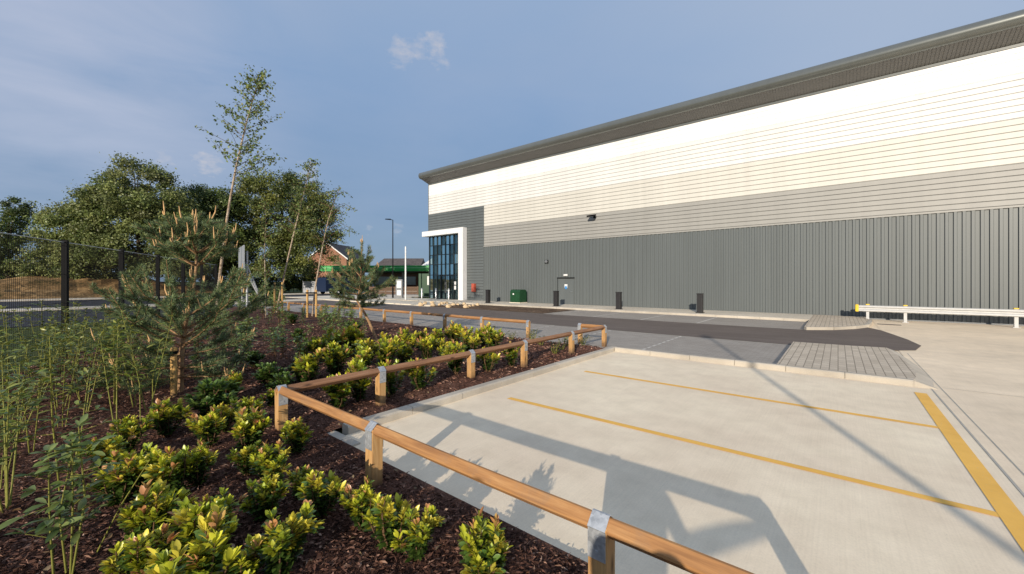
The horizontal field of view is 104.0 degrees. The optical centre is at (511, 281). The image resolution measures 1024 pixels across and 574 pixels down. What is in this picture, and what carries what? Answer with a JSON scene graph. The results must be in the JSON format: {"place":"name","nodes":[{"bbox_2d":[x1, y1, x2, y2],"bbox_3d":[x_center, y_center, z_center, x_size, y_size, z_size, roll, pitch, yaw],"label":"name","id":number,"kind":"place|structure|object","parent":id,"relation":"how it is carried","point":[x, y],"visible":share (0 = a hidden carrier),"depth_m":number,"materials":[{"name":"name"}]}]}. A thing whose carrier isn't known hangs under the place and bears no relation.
{"place":"outdoors","nodes":[
{"label":"outdoors","id":0,"kind":"place"},
{"bbox_2d":[0,307,231,326],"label":"side road","id":1,"kind":"structure","parent":0,"point":[26,324],"depth_m":19.51,"materials":[{"name":"grey asphalt"}]},
{"bbox_2d":[0,276,251,299],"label":"grass bank terrain","id":2,"kind":"structure","parent":0,"point":[103,283],"depth_m":43.52,"materials":[{"name":"plant"}]},
{"bbox_2d":[0,293,368,308],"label":"public road","id":3,"kind":"structure","parent":0,"point":[99,302],"depth_m":33.26,"materials":[{"name":"grey asphalt"}]},
{"bbox_2d":[0,307,604,573],"bbox_3d":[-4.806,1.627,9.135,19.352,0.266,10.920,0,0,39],"label":"bark mulch","id":4,"kind":"object","parent":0,"point":[85,550],"visible":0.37,"depth_m":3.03,"materials":[{"name":"brown wood"}]},
{"bbox_2d":[0,382,45,488],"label":"leafy stems","id":5,"kind":"object","parent":4,"relation":"on","point":[24,414],"visible":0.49,"depth_m":3.34,"materials":[{"name":"green plant"}]},
{"bbox_2d":[0,355,50,512],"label":"leafy stems","id":6,"kind":"object","parent":4,"relation":"on","point":[5,434],"visible":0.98,"depth_m":2.98,"materials":[{"name":"green plant"}]},
{"bbox_2d":[1,354,57,452],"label":"leafy stems","id":7,"kind":"object","parent":4,"relation":"on","point":[35,361],"visible":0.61,"depth_m":3.83,"materials":[{"name":"green plant"}]},
{"bbox_2d":[0,336,74,434],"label":"leafy stems","id":8,"kind":"object","parent":4,"relation":"on","point":[24,347],"visible":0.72,"depth_m":4.44,"materials":[{"name":"green plant"}]},
{"bbox_2d":[0,327,79,401],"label":"leafy stems","id":9,"kind":"object","parent":4,"relation":"on","point":[58,355],"visible":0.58,"depth_m":5.47,"materials":[{"name":"green plant"}]},
{"bbox_2d":[16,299,72,368],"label":"leafy stems","id":10,"kind":"object","parent":4,"relation":"on","point":[57,307],"visible":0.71,"depth_m":6.99,"materials":[{"name":"green plant"}]},
{"bbox_2d":[21,326,70,406],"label":"leafy stems","id":11,"kind":"object","parent":4,"relation":"on","point":[43,338],"visible":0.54,"depth_m":5.22,"materials":[{"name":"green plant"}]},
{"bbox_2d":[0,413,125,573],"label":"laurel plant","id":12,"kind":"object","parent":4,"relation":"on","point":[67,454],"visible":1,"depth_m":2.28,"materials":[{"name":"green plant"}]},
{"bbox_2d":[40,334,92,426],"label":"leafy stems","id":13,"kind":"object","parent":4,"relation":"on","point":[64,385],"visible":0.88,"depth_m":4.52,"materials":[{"name":"green plant"}]},
{"bbox_2d":[21,331,118,490],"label":"leafy stems","id":14,"kind":"object","parent":4,"relation":"on","point":[81,372],"visible":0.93,"depth_m":3.14,"materials":[{"name":"green plant"}]},
{"bbox_2d":[51,321,95,399],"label":"leafy stems","id":15,"kind":"object","parent":4,"relation":"on","point":[78,394],"visible":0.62,"depth_m":5.51,"materials":[{"name":"green plant"}]},
{"bbox_2d":[75,326,119,410],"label":"leafy stems","id":16,"kind":"object","parent":4,"relation":"on","point":[94,360],"visible":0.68,"depth_m":5.18,"materials":[{"name":"green plant"}]},
{"bbox_2d":[75,432,135,471],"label":"shrub","id":17,"kind":"object","parent":4,"relation":"on","point":[106,445],"visible":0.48,"depth_m":3.52,"materials":[{"name":"green plant"}]},
{"bbox_2d":[0,232,216,372],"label":"fence","id":18,"kind":"object","parent":4,"relation":"on","point":[122,268],"visible":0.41,"depth_m":8.43,"materials":[{"name":"black metal"}]},
{"bbox_2d":[84,324,138,420],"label":"leafy stems","id":19,"kind":"object","parent":4,"relation":"on","point":[116,367],"visible":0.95,"depth_m":4.80,"materials":[{"name":"green plant"}]},
{"bbox_2d":[96,319,133,404],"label":"leafy stems","id":20,"kind":"object","parent":4,"relation":"on","point":[115,365],"visible":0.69,"depth_m":5.27,"materials":[{"name":"green plant"}]},
{"bbox_2d":[85,449,148,506],"bbox_3d":[-2.950,1.508,3.052,0.376,0.487,0.365,0,0,1],"label":"shrub","id":21,"kind":"object","parent":4,"relation":"on","point":[114,487],"visible":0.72,"depth_m":2.99,"materials":[{"name":"green plant"}]},
{"bbox_2d":[106,324,147,406],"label":"leafy stems","id":22,"kind":"object","parent":4,"relation":"on","point":[130,365],"visible":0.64,"depth_m":5.27,"materials":[{"name":"green plant"}]},
{"bbox_2d":[109,414,154,452],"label":"shrub","id":23,"kind":"object","parent":4,"relation":"on","point":[126,428],"visible":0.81,"depth_m":3.93,"materials":[{"name":"green plant"}]},
{"bbox_2d":[99,523,180,573],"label":"shrub","id":24,"kind":"object","parent":4,"relation":"on","point":[135,551],"visible":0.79,"depth_m":2.09,"materials":[{"name":"green plant"}]},
{"bbox_2d":[117,442,164,494],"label":"shrub","id":25,"kind":"object","parent":4,"relation":"on","point":[147,446],"visible":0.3,"depth_m":3.09,"materials":[{"name":"green plant"}]},
{"bbox_2d":[117,310,171,413],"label":"leafy stems","id":26,"kind":"object","parent":4,"relation":"on","point":[159,340],"visible":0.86,"depth_m":5.03,"materials":[{"name":"green plant"}]},
{"bbox_2d":[118,315,176,420],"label":"leafy stems","id":27,"kind":"object","parent":4,"relation":"on","point":[135,365],"visible":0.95,"depth_m":4.79,"materials":[{"name":"green plant"}]},
{"bbox_2d":[116,478,198,542],"bbox_3d":[-2.257,1.485,2.524,0.333,0.486,0.348,0,0,5],"label":"shrub","id":28,"kind":"object","parent":4,"relation":"on","point":[141,513],"visible":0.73,"depth_m":2.45,"materials":[{"name":"green plant"}]},
{"bbox_2d":[141,445,195,497],"bbox_3d":[-2.628,1.502,3.063,0.363,0.443,0.397,0,0,-20],"label":"shrub","id":29,"kind":"object","parent":4,"relation":"on","point":[163,466],"visible":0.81,"depth_m":3.05,"materials":[{"name":"green plant"}]},
{"bbox_2d":[146,397,191,437],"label":"shrub","id":30,"kind":"object","parent":4,"relation":"on","point":[162,413],"visible":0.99,"depth_m":4.27,"materials":[{"name":"green plant"}]},
{"bbox_2d":[170,347,177,395],"bbox_3d":[-5.037,1.390,5.961,0.094,0.820,0.094,0,0,39],"label":"tree stake","id":31,"kind":"object","parent":4,"relation":"on","point":[173,374],"visible":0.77,"depth_m":5.93,"materials":[{"name":"brown wood"}]},
{"bbox_2d":[65,201,285,394],"bbox_3d":[-4.997,0.315,6.191,2.716,2.950,2.388,0,0,0],"label":"pine tree","id":32,"kind":"object","parent":4,"relation":"on","point":[190,231],"visible":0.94,"depth_m":5.94,"materials":[{"name":"green plant"}]},
{"bbox_2d":[144,504,244,573],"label":"shrub","id":33,"kind":"object","parent":4,"relation":"on","point":[210,551],"visible":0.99,"depth_m":2.00,"materials":[{"name":"green plant"}]},
{"bbox_2d":[171,439,220,487],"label":"shrub","id":34,"kind":"object","parent":4,"relation":"on","point":[204,458],"visible":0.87,"depth_m":3.23,"materials":[{"name":"green plant"}]},
{"bbox_2d":[165,496,240,560],"bbox_3d":[-1.844,1.492,2.340,0.383,0.439,0.289,0,0,7],"label":"shrub","id":35,"kind":"object","parent":4,"relation":"on","point":[184,519],"visible":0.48,"depth_m":2.31,"materials":[{"name":"green plant"}]},
{"bbox_2d":[184,406,226,447],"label":"shrub","id":36,"kind":"object","parent":4,"relation":"on","point":[210,426],"visible":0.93,"depth_m":3.96,"materials":[{"name":"green plant"}]},
{"bbox_2d":[182,378,238,415],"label":"shrub","id":37,"kind":"object","parent":4,"relation":"on","point":[207,397],"visible":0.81,"depth_m":4.71,"materials":[{"name":"green plant"}]},
{"bbox_2d":[194,487,248,526],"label":"shrub","id":38,"kind":"object","parent":4,"relation":"on","point":[229,499],"visible":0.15,"depth_m":2.54,"materials":[{"name":"green plant"}]},
{"bbox_2d":[208,402,240,433],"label":"shrub","id":39,"kind":"object","parent":4,"relation":"on","point":[228,414],"visible":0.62,"depth_m":4.36,"materials":[{"name":"green plant"}]},
{"bbox_2d":[213,533,266,573],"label":"shrub","id":40,"kind":"object","parent":4,"relation":"on","point":[246,565],"visible":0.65,"depth_m":2.12,"materials":[{"name":"green plant"}]},
{"bbox_2d":[195,64,286,315],"bbox_3d":[-12.200,-3.933,18.111,3.113,11.478,3.266,0,0,42],"label":"birch tree","id":41,"kind":"object","parent":4,"relation":"on","point":[258,82],"visible":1,"depth_m":17.97,"materials":[{"name":"green plant"}]},
{"bbox_2d":[226,439,263,475],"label":"shrub","id":42,"kind":"object","parent":4,"relation":"on","point":[242,462],"visible":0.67,"depth_m":3.42,"materials":[{"name":"green plant"}]},
{"bbox_2d":[230,395,265,422],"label":"shrub","id":43,"kind":"object","parent":4,"relation":"on","point":[247,402],"visible":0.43,"depth_m":4.58,"materials":[{"name":"green plant"}]},
{"bbox_2d":[227,406,271,449],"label":"shrub","id":44,"kind":"object","parent":4,"relation":"on","point":[247,431],"visible":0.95,"depth_m":3.85,"materials":[{"name":"green plant"}]},
{"bbox_2d":[238,245,267,314],"bbox_3d":[-12.420,0.083,19.488,1.295,3.465,2.410,0,0,-39],"label":"sign","id":45,"kind":"object","parent":4,"relation":"on","point":[241,256],"visible":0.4,"depth_m":18.62,"materials":[{"name":"metal"}]},
{"bbox_2d":[246,198,280,316],"bbox_3d":[-10.752,-0.912,17.520,1.560,5.425,1.217,0,0,36],"label":"birch tree","id":46,"kind":"object","parent":4,"relation":"on","point":[265,236],"visible":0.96,"depth_m":17.49,"materials":[{"name":"green plant"}]},
{"bbox_2d":[239,473,291,521],"bbox_3d":[-1.716,1.531,2.814,0.316,0.329,0.240,0,0,-13],"label":"shrub","id":47,"kind":"object","parent":4,"relation":"on","point":[266,493],"visible":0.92,"depth_m":2.77,"materials":[{"name":"green plant"}]},
{"bbox_2d":[251,361,285,387],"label":"shrub","id":48,"kind":"object","parent":4,"relation":"on","point":[266,372],"visible":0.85,"depth_m":6.14,"materials":[{"name":"green plant"}]},
{"bbox_2d":[248,439,291,486],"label":"shrub","id":49,"kind":"object","parent":4,"relation":"on","point":[269,460],"visible":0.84,"depth_m":3.23,"materials":[{"name":"green plant"}]},
{"bbox_2d":[1,358,551,573],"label":"fallen leaves","id":50,"kind":"object","parent":4,"relation":"on","point":[47,568],"visible":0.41,"depth_m":2.88,"materials":[{"name":"brown plant"}]},
{"bbox_2d":[266,371,294,388],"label":"shrub","id":51,"kind":"object","parent":4,"relation":"on","point":[286,378],"visible":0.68,"depth_m":5.83,"materials":[{"name":"green plant"}]},
{"bbox_2d":[239,499,324,573],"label":"shrub","id":52,"kind":"object","parent":4,"relation":"on","point":[281,548],"visible":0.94,"depth_m":2.24,"materials":[{"name":"green plant"}]},
{"bbox_2d":[270,158,321,311],"bbox_3d":[-10.973,-2.263,20.560,2.676,8.146,1.883,0,0,29],"label":"birch tree","id":53,"kind":"object","parent":4,"relation":"on","point":[299,189],"visible":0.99,"depth_m":20.46,"materials":[{"name":"green plant"}]},
{"bbox_2d":[280,417,313,454],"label":"shrub","id":54,"kind":"object","parent":4,"relation":"on","point":[297,437],"visible":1,"depth_m":3.91,"materials":[{"name":"green plant"}]},
{"bbox_2d":[285,465,318,498],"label":"shrub","id":55,"kind":"object","parent":4,"relation":"on","point":[299,475],"visible":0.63,"depth_m":3.11,"materials":[{"name":"green plant"}]},
{"bbox_2d":[291,347,324,381],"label":"shrub","id":56,"kind":"object","parent":4,"relation":"on","point":[308,366],"visible":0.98,"depth_m":6.48,"materials":[{"name":"green plant"}]},
{"bbox_2d":[300,336,329,356],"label":"shrub","id":57,"kind":"object","parent":4,"relation":"on","point":[314,344],"visible":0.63,"depth_m":8.16,"materials":[{"name":"green plant"}]},
{"bbox_2d":[295,469,349,518],"bbox_3d":[-1.313,1.489,2.810,0.294,0.395,0.312,0,0,38],"label":"shrub","id":58,"kind":"object","parent":4,"relation":"on","point":[321,499],"visible":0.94,"depth_m":2.78,"materials":[{"name":"green plant"}]},
{"bbox_2d":[299,186,358,315],"bbox_3d":[-8.413,-1.247,17.973,2.594,6.102,2.573,0,0,0],"label":"birch tree","id":59,"kind":"object","parent":4,"relation":"on","point":[328,214],"visible":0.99,"depth_m":18.18,"materials":[{"name":"green plant"}]},
{"bbox_2d":[321,341,352,374],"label":"shrub","id":60,"kind":"object","parent":4,"relation":"on","point":[336,355],"visible":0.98,"depth_m":7.02,"materials":[{"name":"green plant"}]},
{"bbox_2d":[321,372,356,408],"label":"shrub","id":61,"kind":"object","parent":4,"relation":"on","point":[339,392],"visible":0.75,"depth_m":5.24,"materials":[{"name":"green plant"}]},
{"bbox_2d":[341,322,366,357],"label":"shrub","id":62,"kind":"object","parent":4,"relation":"on","point":[356,333],"visible":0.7,"depth_m":8.76,"materials":[{"name":"green plant"}]},
{"bbox_2d":[345,358,372,401],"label":"shrub","id":63,"kind":"object","parent":4,"relation":"on","point":[359,389],"visible":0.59,"depth_m":5.57,"materials":[{"name":"green plant"}]},
{"bbox_2d":[337,475,383,529],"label":"shrub","id":64,"kind":"object","parent":4,"relation":"on","point":[357,504],"visible":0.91,"depth_m":2.65,"materials":[{"name":"green plant"}]},
{"bbox_2d":[325,236,397,340],"bbox_3d":[-4.054,0.286,10.682,1.957,3.060,1.624,0,0,0],"label":"pine tree","id":65,"kind":"object","parent":4,"relation":"on","point":[359,280],"visible":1,"depth_m":10.70,"materials":[{"name":"green plant"}]},
{"bbox_2d":[352,345,374,369],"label":"shrub","id":66,"kind":"object","parent":4,"relation":"on","point":[367,354],"visible":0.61,"depth_m":7.07,"materials":[{"name":"green plant"}]},
{"bbox_2d":[374,337,403,364],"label":"shrub","id":67,"kind":"object","parent":4,"relation":"on","point":[387,351],"visible":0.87,"depth_m":7.49,"materials":[{"name":"green plant"}]},
{"bbox_2d":[361,492,419,550],"bbox_3d":[-0.733,1.497,2.491,0.294,0.428,0.324,0,0,34],"label":"shrub","id":68,"kind":"object","parent":4,"relation":"on","point":[385,523],"visible":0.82,"depth_m":2.45,"materials":[{"name":"green plant"}]},
{"bbox_2d":[376,359,405,397],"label":"shrub","id":69,"kind":"object","parent":4,"relation":"on","point":[392,378],"visible":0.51,"depth_m":5.86,"materials":[{"name":"green plant"}]},
{"bbox_2d":[394,327,416,353],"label":"shrub","id":70,"kind":"object","parent":4,"relation":"on","point":[402,336],"visible":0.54,"depth_m":8.70,"materials":[{"name":"green plant"}]},
{"bbox_2d":[389,503,444,562],"bbox_3d":[-0.551,1.548,2.415,0.272,0.327,0.307,0,0,32],"label":"shrub","id":71,"kind":"object","parent":4,"relation":"on","point":[418,532],"visible":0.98,"depth_m":2.37,"materials":[{"name":"green plant"}]},
{"bbox_2d":[401,358,436,389],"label":"shrub","id":72,"kind":"object","parent":4,"relation":"on","point":[418,375],"visible":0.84,"depth_m":6.16,"materials":[{"name":"green plant"}]},
{"bbox_2d":[415,332,437,358],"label":"shrub","id":73,"kind":"object","parent":4,"relation":"on","point":[426,344],"visible":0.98,"depth_m":8.23,"materials":[{"name":"green plant"}]},
{"bbox_2d":[441,339,465,374],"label":"shrub","id":74,"kind":"object","parent":4,"relation":"on","point":[454,366],"visible":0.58,"depth_m":7.02,"materials":[{"name":"green plant"}]},
{"bbox_2d":[459,329,482,350],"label":"shrub","id":75,"kind":"object","parent":4,"relation":"on","point":[472,341],"visible":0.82,"depth_m":9.01,"materials":[{"name":"green plant"}]},
{"bbox_2d":[457,506,512,573],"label":"shrub","id":76,"kind":"object","parent":4,"relation":"on","point":[480,554],"visible":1,"depth_m":2.14,"materials":[{"name":"green plant"}]},
{"bbox_2d":[475,346,500,371],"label":"shrub","id":77,"kind":"object","parent":4,"relation":"on","point":[488,360],"visible":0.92,"depth_m":7.29,"materials":[{"name":"green plant"}]},
{"bbox_2d":[482,327,505,352],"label":"shrub","id":78,"kind":"object","parent":4,"relation":"on","point":[492,336],"visible":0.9,"depth_m":9.29,"materials":[{"name":"green plant"}]},
{"bbox_2d":[274,323,753,573],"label":"knee rail fence","id":79,"kind":"object","parent":4,"relation":"on","point":[606,531],"visible":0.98,"depth_m":2.63,"materials":[{"name":"wood"}]},
{"bbox_2d":[308,243,364,287],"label":"brick house","id":80,"kind":"structure","parent":0,"point":[338,249],"depth_m":96.11,"materials":[{"name":"orange brick"}]},
{"bbox_2d":[287,296,461,305],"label":"entrance pavement","id":81,"kind":"structure","parent":0,"point":[402,302],"depth_m":33.76,"materials":[{"name":"concrete"}]},
{"bbox_2d":[430,304,570,312],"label":"pavement","id":82,"kind":"structure","parent":0,"point":[516,309],"depth_m":24.75,"materials":[{"name":"grey concrete"}]},
{"bbox_2d":[0,282,1019,491],"bbox_3d":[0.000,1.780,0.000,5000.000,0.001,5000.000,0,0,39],"label":"ground","id":83,"kind":"structure","parent":0,"point":[27,332],"depth_m":12.92,"materials":[{"name":"grey concrete"}]},
{"bbox_2d":[0,195,46,278],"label":"poplar tree","id":84,"kind":"object","parent":83,"relation":"on","point":[13,215],"visible":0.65,"depth_m":51.46,"materials":[{"name":"green plant"}]},
{"bbox_2d":[0,197,133,279],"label":"willow tree","id":85,"kind":"object","parent":83,"relation":"on","point":[45,218],"visible":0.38,"depth_m":47.67,"materials":[{"name":"green plant"}]},
{"bbox_2d":[45,151,222,285],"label":"maple tree","id":86,"kind":"object","parent":83,"relation":"on","point":[105,198],"visible":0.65,"depth_m":46.65,"materials":[{"name":"green plant"}]},
{"bbox_2d":[145,180,262,287],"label":"lime tree","id":87,"kind":"object","parent":83,"relation":"on","point":[209,200],"visible":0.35,"depth_m":54.66,"materials":[{"name":"green plant"}]},
{"bbox_2d":[209,275,332,292],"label":"hedge","id":88,"kind":"object","parent":83,"relation":"on","point":[291,285],"visible":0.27,"depth_m":63.50,"materials":[{"name":"green plant"}]},
{"bbox_2d":[218,167,349,292],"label":"oak tree","id":89,"kind":"object","parent":83,"relation":"on","point":[298,265],"visible":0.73,"depth_m":57.54,"materials":[{"name":"green plant"}]},
{"bbox_2d":[320,258,431,286],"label":"filling station","id":90,"kind":"object","parent":83,"relation":"on","point":[415,267],"visible":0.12,"depth_m":99.69,"materials":[{"name":"green paint"}]},
{"bbox_2d":[342,346,614,434],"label":"bed kerb","id":91,"kind":"structure","parent":83,"relation":"on","point":[406,410],"depth_m":6.03,"materials":[{"name":"concrete"}]},
{"bbox_2d":[418,9,1023,325],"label":"warehouse","id":92,"kind":"structure","parent":83,"relation":"on","point":[892,175],"depth_m":20.55,"materials":[{"name":"grey paint"}]},
{"bbox_2d":[557,277,574,304],"bbox_3d":[3.888,0.707,28.922,1.420,1.985,0.140,0,0,39],"label":"service door","id":93,"kind":"structure","parent":92,"relation":"in","point":[565,285],"depth_m":28.90,"materials":[{"name":"grey paint"}]},
{"bbox_2d":[233,299,790,363],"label":"grey bay paving","id":94,"kind":"structure","parent":0,"point":[766,352],"depth_m":12.04,"materials":[{"name":"grey concrete"}]},
{"bbox_2d":[0,0,1023,281],"label":"sky","id":95,"kind":"structure","parent":0,"point":[383,94],"materials":[{"name":"blue"}]},
{"bbox_2d":[244,298,920,349],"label":"road","id":96,"kind":"structure","parent":0,"point":[869,337],"depth_m":14.48,"materials":[{"name":"grey asphalt"}]},
{"bbox_2d":[380,297,812,318],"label":"footway","id":97,"kind":"structure","parent":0,"point":[778,315],"depth_m":23.46,"materials":[{"name":"concrete"}]},
{"bbox_2d":[441,307,806,329],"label":"grey verge paving","id":98,"kind":"structure","parent":0,"point":[800,325],"depth_m":18.36,"materials":[{"name":"grey concrete"}]},
{"bbox_2d":[235,297,1023,491],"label":"yard pavement","id":99,"kind":"structure","parent":0,"point":[945,359],"depth_m":7.60,"materials":[{"name":"concrete"}]},
{"bbox_2d":[277,301,530,337],"bbox_3d":[-7.081,1.515,18.574,19.663,0.632,0.136,0,0,39],"label":"knee rail fence","id":100,"kind":"object","parent":99,"relation":"on","point":[482,319],"visible":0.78,"depth_m":15.18,"materials":[{"name":"wood"}]},
{"bbox_2d":[367,298,809,321],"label":"footway kerb","id":101,"kind":"structure","parent":99,"relation":"on","point":[727,316],"depth_m":21.55,"materials":[{"name":"concrete"}]},
{"bbox_2d":[615,347,913,386],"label":"kerb","id":102,"kind":"structure","parent":99,"relation":"on","point":[848,375],"depth_m":7.84,"materials":[{"name":"concrete"}]},
{"bbox_2d":[888,348,938,389],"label":"dropped kerb","id":103,"kind":"structure","parent":99,"relation":"on","point":[923,379],"depth_m":7.03,"materials":[{"name":"concrete"}]},
{"bbox_2d":[855,304,1023,327],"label":"crash barrier","id":104,"kind":"object","parent":99,"relation":"on","point":[1016,313],"visible":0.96,"depth_m":16.26,"materials":[{"name":"white metal"}]},
{"bbox_2d":[907,331,1023,495],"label":"pavement joint lines","id":105,"kind":"object","parent":99,"relation":"on","point":[1000,467],"visible":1,"depth_m":4.45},
{"bbox_2d":[346,351,1023,573],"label":"parking pavement","id":106,"kind":"structure","parent":0,"point":[754,515],"depth_m":3.80,"materials":[{"name":"concrete"}]},
{"bbox_2d":[507,371,1023,550],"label":"yellow bay markings","id":107,"kind":"object","parent":106,"relation":"on","point":[1007,510],"visible":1,"depth_m":3.83,"materials":[{"name":"paint"}]},
{"bbox_2d":[804,315,867,326],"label":"corner pavement","id":108,"kind":"structure","parent":0,"point":[824,321],"depth_m":16.45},
{"bbox_2d":[777,342,916,379],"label":"pale block pavement","id":109,"kind":"structure","parent":0,"point":[882,361],"depth_m":8.45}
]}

